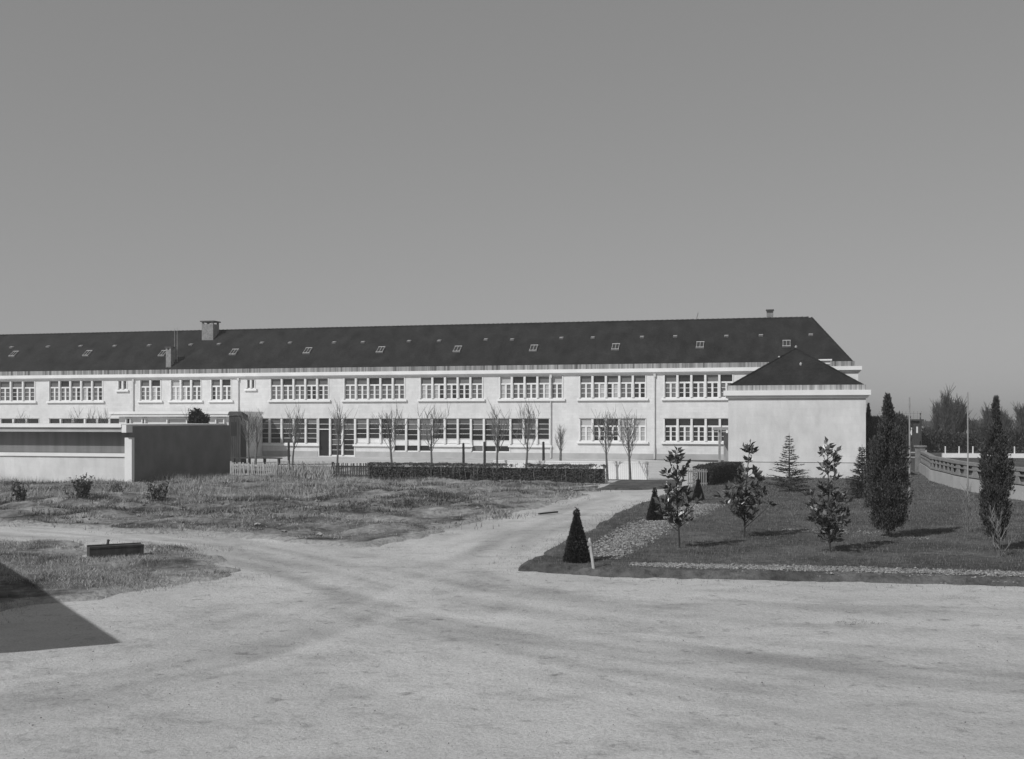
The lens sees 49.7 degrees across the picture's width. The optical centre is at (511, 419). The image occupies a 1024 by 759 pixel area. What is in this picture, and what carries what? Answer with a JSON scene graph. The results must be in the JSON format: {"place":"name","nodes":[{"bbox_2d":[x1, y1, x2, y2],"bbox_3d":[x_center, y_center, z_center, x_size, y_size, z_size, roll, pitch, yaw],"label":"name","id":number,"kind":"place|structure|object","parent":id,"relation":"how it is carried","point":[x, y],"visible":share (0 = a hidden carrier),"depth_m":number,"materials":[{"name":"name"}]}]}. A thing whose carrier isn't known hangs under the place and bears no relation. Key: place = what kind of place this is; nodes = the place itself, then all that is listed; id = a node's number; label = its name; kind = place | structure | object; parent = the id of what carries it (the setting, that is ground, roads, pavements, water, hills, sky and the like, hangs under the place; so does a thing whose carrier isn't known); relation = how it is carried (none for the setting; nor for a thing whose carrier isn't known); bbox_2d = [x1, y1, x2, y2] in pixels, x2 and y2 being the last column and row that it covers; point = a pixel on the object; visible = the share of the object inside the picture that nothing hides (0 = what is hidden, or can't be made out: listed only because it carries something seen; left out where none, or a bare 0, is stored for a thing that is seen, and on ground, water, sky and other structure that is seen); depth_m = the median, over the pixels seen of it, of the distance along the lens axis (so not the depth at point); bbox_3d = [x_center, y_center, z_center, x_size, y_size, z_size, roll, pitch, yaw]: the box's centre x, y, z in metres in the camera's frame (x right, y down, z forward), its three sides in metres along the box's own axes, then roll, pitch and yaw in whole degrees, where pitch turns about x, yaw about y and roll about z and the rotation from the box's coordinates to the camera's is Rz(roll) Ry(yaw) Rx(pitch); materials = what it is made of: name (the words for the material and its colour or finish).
{"place":"outdoors","nodes":[
{"label":"outdoors","id":0,"kind":"place"},
{"bbox_2d":[0,465,610,550],"bbox_3d":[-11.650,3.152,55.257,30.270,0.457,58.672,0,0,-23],"label":"meadow","id":1,"kind":"structure","parent":0,"point":[275,533],"depth_m":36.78,"materials":[{"name":"plant"}]},
{"bbox_2d":[11,479,28,501],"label":"shrub","id":2,"kind":"object","parent":1,"relation":"on","point":[21,495],"visible":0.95,"depth_m":40.88,"materials":[{"name":"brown plant"}]},
{"bbox_2d":[187,407,210,423],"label":"round bush","id":3,"kind":"object","parent":1,"relation":"on","point":[195,413],"visible":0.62,"depth_m":70.75,"materials":[{"name":"grey plant"}]},
{"bbox_2d":[235,407,259,462],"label":"bare tree","id":4,"kind":"object","parent":1,"relation":"on","point":[244,425],"visible":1,"depth_m":65.98,"materials":[{"name":"grey plant"}]},
{"bbox_2d":[280,399,307,469],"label":"bare tree","id":5,"kind":"object","parent":1,"relation":"on","point":[294,434],"visible":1,"depth_m":66.06,"materials":[{"name":"grey plant"}]},
{"bbox_2d":[268,460,335,478],"bbox_3d":[-11.232,2.697,59.011,3.970,1.041,0.486,0,0,14],"label":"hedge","id":6,"kind":"object","parent":1,"relation":"on","point":[297,471],"visible":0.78,"depth_m":58.90,"materials":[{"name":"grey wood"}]},
{"bbox_2d":[76,491,538,536],"bbox_3d":[-6.476,3.070,37.774,15.062,0.300,16.308,0,0,0],"label":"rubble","id":7,"kind":"object","parent":1,"relation":"on","point":[235,526],"visible":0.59,"depth_m":35.30,"materials":[{"name":"stone"}]},
{"bbox_2d":[329,399,358,472],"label":"bare tree","id":8,"kind":"object","parent":1,"relation":"on","point":[339,430],"visible":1,"depth_m":62.51,"materials":[{"name":"grey plant"}]},
{"bbox_2d":[372,401,408,461],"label":"bare tree","id":9,"kind":"object","parent":1,"relation":"on","point":[392,429],"visible":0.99,"depth_m":60.91,"materials":[{"name":"grey plant"}]},
{"bbox_2d":[411,403,449,465],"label":"bare tree","id":10,"kind":"object","parent":1,"relation":"on","point":[433,426],"visible":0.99,"depth_m":60.15,"materials":[{"name":"grey plant"}]},
{"bbox_2d":[365,462,607,482],"bbox_3d":[-1.414,2.724,56.620,12.776,1.071,0.986,0,0,14],"label":"clipped hedge","id":11,"kind":"object","parent":1,"relation":"on","point":[569,473],"visible":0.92,"depth_m":56.31,"materials":[{"name":"black plant"}]},
{"bbox_2d":[488,400,509,465],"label":"bare tree","id":12,"kind":"object","parent":1,"relation":"on","point":[495,426],"visible":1,"depth_m":58.99,"materials":[{"name":"grey plant"}]},
{"bbox_2d":[499,395,539,465],"bbox_3d":[0.589,0.963,58.266,2.060,4.587,2.064,0,0,-36],"label":"bare tree","id":13,"kind":"object","parent":1,"relation":"on","point":[528,430],"visible":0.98,"depth_m":58.28,"materials":[{"name":"grey plant"}]},
{"bbox_2d":[0,420,1023,758],"bbox_3d":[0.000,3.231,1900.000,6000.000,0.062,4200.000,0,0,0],"label":"ground","id":14,"kind":"structure","parent":0,"point":[392,636],"depth_m":14.80,"materials":[{"name":"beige gravel"}]},
{"bbox_2d":[63,472,94,498],"bbox_3d":[-16.616,2.638,42.734,0.942,1.140,1.465,0,0,11],"label":"shrub","id":15,"kind":"object","parent":14,"relation":"on","point":[85,487],"visible":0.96,"depth_m":42.78,"materials":[{"name":"black plant"}]},
{"bbox_2d":[0,423,229,482],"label":"open shelter","id":16,"kind":"object","parent":14,"relation":"on","point":[108,451],"visible":0.84,"depth_m":55.44,"materials":[{"name":"concrete"}]},
{"bbox_2d":[0,536,272,625],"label":"grass verge","id":17,"kind":"object","parent":14,"relation":"on","point":[57,595],"depth_m":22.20,"materials":[{"name":"grey plant"}]},
{"bbox_2d":[87,542,143,557],"bbox_3d":[-9.146,3.047,25.531,1.190,0.305,0.510,0,0,-28],"label":"timber trough","id":18,"kind":"object","parent":17,"relation":"on","point":[123,549],"visible":0.91,"depth_m":25.36,"materials":[{"name":"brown wood"}]},
{"bbox_2d":[145,481,168,501],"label":"shrub","id":19,"kind":"object","parent":14,"relation":"on","point":[155,493],"visible":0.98,"depth_m":42.16,"materials":[{"name":"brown plant"}]},
{"bbox_2d":[227,411,247,463],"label":"wooden hut","id":20,"kind":"object","parent":14,"relation":"on","point":[237,444],"visible":0.74,"depth_m":79.87,"materials":[{"name":"grey wood"}]},
{"bbox_2d":[230,461,278,475],"bbox_3d":[-13.977,2.744,59.887,2.835,0.912,0.182,0,0,14],"label":"picket fence","id":21,"kind":"object","parent":14,"relation":"on","point":[232,465],"visible":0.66,"depth_m":59.83,"materials":[{"name":"grey wood"}]},
{"bbox_2d":[230,457,282,463],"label":"bench","id":22,"kind":"object","parent":14,"relation":"on","point":[263,458],"visible":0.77,"depth_m":78.55,"materials":[{"name":"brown wood"}]},
{"bbox_2d":[247,408,265,464],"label":"bare tree","id":23,"kind":"object","parent":14,"relation":"on","point":[256,434],"visible":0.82,"depth_m":77.94,"materials":[{"name":"grey plant"}]},
{"bbox_2d":[332,462,371,477],"bbox_3d":[-8.492,2.734,58.490,2.238,0.933,0.175,0,0,14],"label":"picket fence","id":24,"kind":"object","parent":14,"relation":"on","point":[352,466],"visible":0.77,"depth_m":58.41,"materials":[{"name":"grey wood"}]},
{"bbox_2d":[0,309,861,459],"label":"school building","id":25,"kind":"structure","parent":14,"relation":"on","point":[669,381],"depth_m":93.19,"materials":[{"name":"paint"}]},
{"bbox_2d":[0,381,36,402],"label":"window","id":26,"kind":"structure","parent":25,"relation":"in","point":[10,391],"depth_m":102.40,"materials":[{"name":"glass"}]},
{"bbox_2d":[0,418,39,422],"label":"window","id":27,"kind":"structure","parent":25,"relation":"in","point":[2,420],"depth_m":102.37,"materials":[{"name":"glass"}]},
{"bbox_2d":[46,380,104,402],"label":"window","id":28,"kind":"structure","parent":25,"relation":"in","point":[61,391],"depth_m":100.86,"materials":[{"name":"glass"}]},
{"bbox_2d":[48,418,118,422],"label":"window","id":29,"kind":"structure","parent":25,"relation":"in","point":[51,420],"depth_m":100.74,"materials":[{"name":"glass"}]},
{"bbox_2d":[115,380,128,391],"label":"window","id":30,"kind":"structure","parent":25,"relation":"in","point":[121,384],"depth_m":99.56,"materials":[{"name":"paint"}]},
{"bbox_2d":[137,379,162,402],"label":"window","id":31,"kind":"structure","parent":25,"relation":"in","point":[149,390],"depth_m":98.93,"materials":[{"name":"glass"}]},
{"bbox_2d":[168,379,202,401],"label":"window","id":32,"kind":"structure","parent":25,"relation":"in","point":[181,390],"depth_m":98.07,"materials":[{"name":"glass"}]},
{"bbox_2d":[208,379,232,401],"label":"window","id":33,"kind":"structure","parent":25,"relation":"in","point":[220,389],"depth_m":97.21,"materials":[{"name":"paint"}]},
{"bbox_2d":[244,379,256,390],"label":"window","id":34,"kind":"structure","parent":25,"relation":"in","point":[250,383],"depth_m":96.48,"materials":[{"name":"paint"}]},
{"bbox_2d":[262,418,319,445],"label":"window","id":35,"kind":"structure","parent":25,"relation":"in","point":[274,434],"depth_m":95.66,"materials":[{"name":"paint"}]},
{"bbox_2d":[268,378,330,401],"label":"window","id":36,"kind":"structure","parent":25,"relation":"in","point":[281,389],"depth_m":95.38,"materials":[{"name":"paint"}]},
{"bbox_2d":[318,418,329,455],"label":"doorway","id":37,"kind":"structure","parent":25,"relation":"in","point":[323,423],"depth_m":94.86,"materials":[{"name":"paint"}]},
{"bbox_2d":[330,418,342,455],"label":"glazed door","id":38,"kind":"structure","parent":25,"relation":"in","point":[333,449],"depth_m":94.63,"materials":[{"name":"paint"}]},
{"bbox_2d":[342,418,354,455],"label":"glazed door","id":39,"kind":"structure","parent":25,"relation":"in","point":[348,449],"depth_m":94.29,"materials":[{"name":"paint"}]},
{"bbox_2d":[341,377,406,401],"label":"window","id":40,"kind":"structure","parent":25,"relation":"in","point":[362,389],"depth_m":93.67,"materials":[{"name":"glass"}]},
{"bbox_2d":[353,418,394,445],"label":"window","id":41,"kind":"structure","parent":25,"relation":"in","point":[366,434],"depth_m":93.74,"materials":[{"name":"paint"}]},
{"bbox_2d":[393,418,405,451],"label":"glazed door","id":42,"kind":"structure","parent":25,"relation":"in","point":[400,443],"depth_m":93.14,"materials":[{"name":"paint"}]},
{"bbox_2d":[406,418,418,451],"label":"glazed door","id":43,"kind":"structure","parent":25,"relation":"in","point":[411,428],"depth_m":92.87,"materials":[{"name":"paint"}]},
{"bbox_2d":[418,418,431,451],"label":"glazed door","id":44,"kind":"structure","parent":25,"relation":"in","point":[422,444],"depth_m":92.60,"materials":[{"name":"paint"}]},
{"bbox_2d":[417,376,484,400],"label":"window","id":45,"kind":"structure","parent":25,"relation":"in","point":[462,388],"depth_m":91.97,"materials":[{"name":"paint"}]},
{"bbox_2d":[429,418,472,446],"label":"window","id":46,"kind":"structure","parent":25,"relation":"in","point":[457,430],"depth_m":91.97,"materials":[{"name":"paint"}]},
{"bbox_2d":[471,418,483,451],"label":"glazed door","id":47,"kind":"structure","parent":25,"relation":"in","point":[477,424],"depth_m":91.48,"materials":[{"name":"paint"}]},
{"bbox_2d":[484,418,496,451],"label":"glazed door","id":48,"kind":"structure","parent":25,"relation":"in","point":[491,447],"depth_m":91.23,"materials":[{"name":"paint"}]},
{"bbox_2d":[497,418,509,451],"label":"glazed door","id":49,"kind":"structure","parent":25,"relation":"in","point":[504,448],"depth_m":90.90,"materials":[{"name":"paint"}]},
{"bbox_2d":[508,418,551,446],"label":"window","id":50,"kind":"structure","parent":25,"relation":"in","point":[543,424],"depth_m":90.30,"materials":[{"name":"paint"}]},
{"bbox_2d":[497,375,564,400],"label":"window","id":51,"kind":"structure","parent":25,"relation":"in","point":[511,388],"depth_m":90.30,"materials":[{"name":"paint"}]},
{"bbox_2d":[577,375,647,400],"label":"window","id":52,"kind":"structure","parent":25,"relation":"in","point":[591,387],"depth_m":88.64,"materials":[{"name":"paint"}]},
{"bbox_2d":[577,418,647,443],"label":"window","id":53,"kind":"structure","parent":25,"relation":"in","point":[585,436],"depth_m":88.70,"materials":[{"name":"paint"}]},
{"bbox_2d":[661,418,727,443],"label":"window","id":54,"kind":"structure","parent":25,"relation":"in","point":[676,430],"depth_m":87.03,"materials":[{"name":"paint"}]},
{"bbox_2d":[661,374,732,399],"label":"window","id":55,"kind":"structure","parent":25,"relation":"in","point":[676,386],"depth_m":86.99,"materials":[{"name":"glass"}]},
{"bbox_2d":[555,426,566,460],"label":"bare tree","id":56,"kind":"object","parent":14,"relation":"on","point":[561,436],"visible":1,"depth_m":75.98,"materials":[{"name":"grey plant"}]},
{"bbox_2d":[493,460,648,479],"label":"low wall","id":57,"kind":"structure","parent":14,"relation":"on","point":[620,470],"depth_m":57.98,"materials":[{"name":"paint"}]},
{"bbox_2d":[588,407,622,480],"bbox_3d":[4.832,1.192,57.286,1.850,4.121,1.444,0,0,0],"label":"bare tree","id":58,"kind":"object","parent":14,"relation":"on","point":[606,427],"visible":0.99,"depth_m":57.35,"materials":[{"name":"grey plant"}]},
{"bbox_2d":[597,480,677,489],"bbox_3d":[6.207,3.234,53.403,4.448,0.292,8.868,0,0,11],"label":"turf strip","id":59,"kind":"object","parent":14,"relation":"on","point":[635,484],"visible":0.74,"depth_m":52.52,"materials":[{"name":"plant"}]},
{"bbox_2d":[614,407,640,479],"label":"bare tree","id":60,"kind":"object","parent":59,"relation":"on","point":[628,434],"visible":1,"depth_m":56.37,"materials":[{"name":"grey plant"}]},
{"bbox_2d":[713,346,870,477],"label":"school wing","id":61,"kind":"structure","parent":14,"relation":"on","point":[807,402],"depth_m":58.28,"materials":[{"name":"white paint"}]},
{"bbox_2d":[620,581,1022,626],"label":"yard tufts","id":62,"kind":"object","parent":14,"relation":"on","point":[846,610],"visible":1,"depth_m":19.88,"materials":[{"name":"plant"}]},
{"bbox_2d":[914,445,1023,500],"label":"parapet wall","id":63,"kind":"structure","parent":14,"relation":"on","point":[949,472],"depth_m":49.52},
{"bbox_2d":[922,418,1017,429],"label":"wood","id":64,"kind":"object","parent":14,"relation":"on","point":[928,423],"visible":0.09,"depth_m":296.34,"materials":[{"name":"grey plant"}]},
{"bbox_2d":[0,0,1023,419],"label":"sky","id":65,"kind":"structure","parent":0,"point":[854,167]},
{"bbox_2d":[475,470,1023,591],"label":"lawn","id":66,"kind":"structure","parent":0,"point":[544,566],"depth_m":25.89,"materials":[{"name":"plant"}]},
{"bbox_2d":[562,507,590,562],"bbox_3d":[1.390,2.527,23.816,0.629,1.306,0.629,0,0,0],"label":"conical bush","id":67,"kind":"object","parent":66,"relation":"on","point":[576,549],"visible":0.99,"depth_m":23.69,"materials":[{"name":"black plant"}]},
{"bbox_2d":[587,538,594,568],"bbox_3d":[1.653,2.857,22.940,0.181,0.795,0.125,0,0,0],"label":"wooden stake","id":68,"kind":"object","parent":66,"relation":"on","point":[589,543],"visible":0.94,"depth_m":22.92,"materials":[{"name":"white wood"}]},
{"bbox_2d":[646,487,662,520],"bbox_3d":[4.317,2.616,33.498,0.554,1.128,0.574,0,0,0],"label":"conical bush","id":69,"kind":"object","parent":66,"relation":"on","point":[651,513],"visible":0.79,"depth_m":33.37,"materials":[{"name":"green plant"}]},
{"bbox_2d":[588,503,724,559],"bbox_3d":[4.234,3.058,32.254,1.887,0.100,16.676,0,0,19],"label":"path edging","id":70,"kind":"object","parent":66,"relation":"on","point":[643,534],"visible":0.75,"depth_m":29.06,"materials":[{"name":"stone"}]},
{"bbox_2d":[653,446,702,547],"bbox_3d":[3.863,1.903,26.437,1.143,2.556,1.043,0,0,-29],"label":"magnolia tree","id":71,"kind":"object","parent":66,"relation":"on","point":[668,502],"visible":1,"depth_m":26.30,"materials":[{"name":"grey plant"}]},
{"bbox_2d":[687,469,707,486],"bbox_3d":[8.565,2.725,51.090,0.930,0.850,0.060,0,0,0],"label":"lath fence","id":72,"kind":"object","parent":66,"relation":"on","point":[697,471],"visible":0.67,"depth_m":51.06,"materials":[{"name":"grey wood"}]},
{"bbox_2d":[693,478,704,500],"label":"conical bush","id":73,"kind":"object","parent":66,"relation":"on","point":[698,492],"visible":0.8,"depth_m":41.77,"materials":[{"name":"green plant"}]},
{"bbox_2d":[693,461,743,485],"bbox_3d":[10.175,2.679,54.549,1.205,1.140,7.392,0,0,23],"label":"clipped hedge","id":74,"kind":"object","parent":66,"relation":"on","point":[719,472],"visible":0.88,"depth_m":53.06,"materials":[{"name":"black plant"}]},
{"bbox_2d":[712,439,776,536],"bbox_3d":[5.981,1.840,28.890,1.570,2.681,1.378,0,0,32],"label":"magnolia tree","id":75,"kind":"object","parent":66,"relation":"on","point":[739,506],"visible":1,"depth_m":28.73,"materials":[{"name":"grey plant"}]},
{"bbox_2d":[756,436,811,490],"bbox_3d":[11.602,1.861,47.114,2.304,2.580,2.631,0,0,22],"label":"young fir","id":76,"kind":"object","parent":66,"relation":"on","point":[788,477],"visible":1,"depth_m":46.92,"materials":[{"name":"grey plant"}]},
{"bbox_2d":[629,562,1023,583],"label":"lawn edging","id":77,"kind":"object","parent":66,"relation":"on","point":[805,568],"visible":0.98,"depth_m":22.54,"materials":[{"name":"stone"}]},
{"bbox_2d":[802,437,852,551],"bbox_3d":[7.436,1.786,25.695,1.122,2.789,1.303,0,0,43],"label":"magnolia tree","id":78,"kind":"object","parent":66,"relation":"on","point":[822,516],"visible":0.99,"depth_m":25.65,"materials":[{"name":"grey plant"}]},
{"bbox_2d":[838,447,874,497],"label":"young fir","id":79,"kind":"object","parent":66,"relation":"on","point":[860,485],"visible":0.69,"depth_m":42.92,"materials":[{"name":"grey plant"}]},
{"bbox_2d":[866,403,875,471],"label":"cypress","id":80,"kind":"object","parent":66,"relation":"on","point":[869,425],"visible":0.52,"depth_m":59.44,"materials":[{"name":"black plant"}]},
{"bbox_2d":[860,392,914,536],"bbox_3d":[9.711,1.218,28.632,1.412,3.865,1.345,0,0,0],"label":"cypress","id":81,"kind":"object","parent":66,"relation":"on","point":[889,448],"visible":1,"depth_m":28.45,"materials":[{"name":"black plant"}]},
{"bbox_2d":[908,397,910,497],"bbox_3d":[14.944,1.204,41.601,0.075,4.092,0.070,0,0,-23],"label":"wooden pole","id":82,"kind":"object","parent":66,"relation":"on","point":[909,444],"visible":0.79,"depth_m":41.58,"materials":[{"name":"grey wood"}]},
{"bbox_2d":[967,392,968,493],"bbox_3d":[17.943,1.083,43.566,0.068,4.334,0.063,0,0,-22],"label":"wooden pole","id":83,"kind":"object","parent":66,"relation":"on","point":[967,446],"visible":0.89,"depth_m":43.54,"materials":[{"name":"grey wood"}]},
{"bbox_2d":[959,483,979,531],"bbox_3d":[12.532,2.442,30.287,0.698,1.457,0.502,0,0,0],"label":"bare shrub","id":84,"kind":"object","parent":66,"relation":"on","point":[967,507],"visible":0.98,"depth_m":30.23,"materials":[{"name":"grey plant"}]},
{"bbox_2d":[977,395,1017,549],"bbox_3d":[11.308,1.286,25.876,0.829,3.729,0.860,0,0,-45],"label":"cypress","id":85,"kind":"object","parent":66,"relation":"on","point":[998,476],"visible":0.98,"depth_m":25.76,"materials":[{"name":"black plant"}]},
{"bbox_2d":[989,504,1016,556],"bbox_3d":[10.870,2.508,24.560,0.552,1.326,0.629,0,0,-39],"label":"bare shrub","id":86,"kind":"object","parent":66,"relation":"on","point":[997,526],"visible":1,"depth_m":24.59,"materials":[{"name":"grey plant"}]},
{"bbox_2d":[640,449,1023,470],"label":"field","id":87,"kind":"structure","parent":0,"point":[1019,462],"depth_m":87.71,"materials":[{"name":"plant"}]},
{"bbox_2d":[866,411,913,454],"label":"hedgerow","id":88,"kind":"object","parent":87,"relation":"on","point":[902,421],"visible":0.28,"depth_m":95.17,"materials":[{"name":"grey plant"}]},
{"bbox_2d":[929,398,942,429],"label":"tree","id":89,"kind":"object","parent":87,"relation":"on","point":[936,420],"visible":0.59,"depth_m":119.76,"materials":[{"name":"grey plant"}]},
{"bbox_2d":[936,383,957,431],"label":"tree","id":90,"kind":"object","parent":87,"relation":"on","point":[945,409],"visible":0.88,"depth_m":111.66,"materials":[{"name":"grey plant"}]},
{"bbox_2d":[922,427,980,451],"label":"hedgerow","id":91,"kind":"object","parent":87,"relation":"on","point":[934,439],"visible":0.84,"depth_m":107.15,"materials":[{"name":"grey plant"}]},
{"bbox_2d":[949,394,964,432],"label":"tree","id":92,"kind":"object","parent":87,"relation":"on","point":[957,420],"visible":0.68,"depth_m":115.81,"materials":[{"name":"grey plant"}]},
{"bbox_2d":[957,399,976,432],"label":"tree","id":93,"kind":"object","parent":87,"relation":"on","point":[963,428],"visible":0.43,"depth_m":117.65,"materials":[{"name":"grey plant"}]},
{"bbox_2d":[942,446,1023,457],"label":"kerb wall","id":94,"kind":"structure","parent":87,"relation":"on","point":[971,455],"depth_m":91.78,"materials":[{"name":"white paint"}]},
{"bbox_2d":[980,402,993,426],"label":"tree","id":95,"kind":"object","parent":87,"relation":"on","point":[987,418],"visible":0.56,"depth_m":111.88,"materials":[{"name":"grey plant"}]},
{"bbox_2d":[971,423,1023,452],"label":"hedgerow","id":96,"kind":"object","parent":87,"relation":"on","point":[1015,436],"visible":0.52,"depth_m":105.43,"materials":[{"name":"grey plant"}]},
{"bbox_2d":[999,406,1015,428],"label":"tree","id":97,"kind":"object","parent":87,"relation":"on","point":[1005,421],"visible":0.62,"depth_m":114.81,"materials":[{"name":"grey plant"}]},
{"bbox_2d":[1010,402,1023,450],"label":"tree","id":98,"kind":"object","parent":87,"relation":"on","point":[1019,416],"visible":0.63,"depth_m":109.95,"materials":[{"name":"grey plant"}]},
{"bbox_2d":[782,528,930,539],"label":"grass","id":99,"kind":"structure","parent":0,"point":[911,536],"depth_m":29.53,"materials":[{"name":"plant"}]},
{"bbox_2d":[878,411,923,451],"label":"dark shed","id":100,"kind":"structure","parent":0,"point":[915,435],"depth_m":103.74,"materials":[{"name":"grey wood"}]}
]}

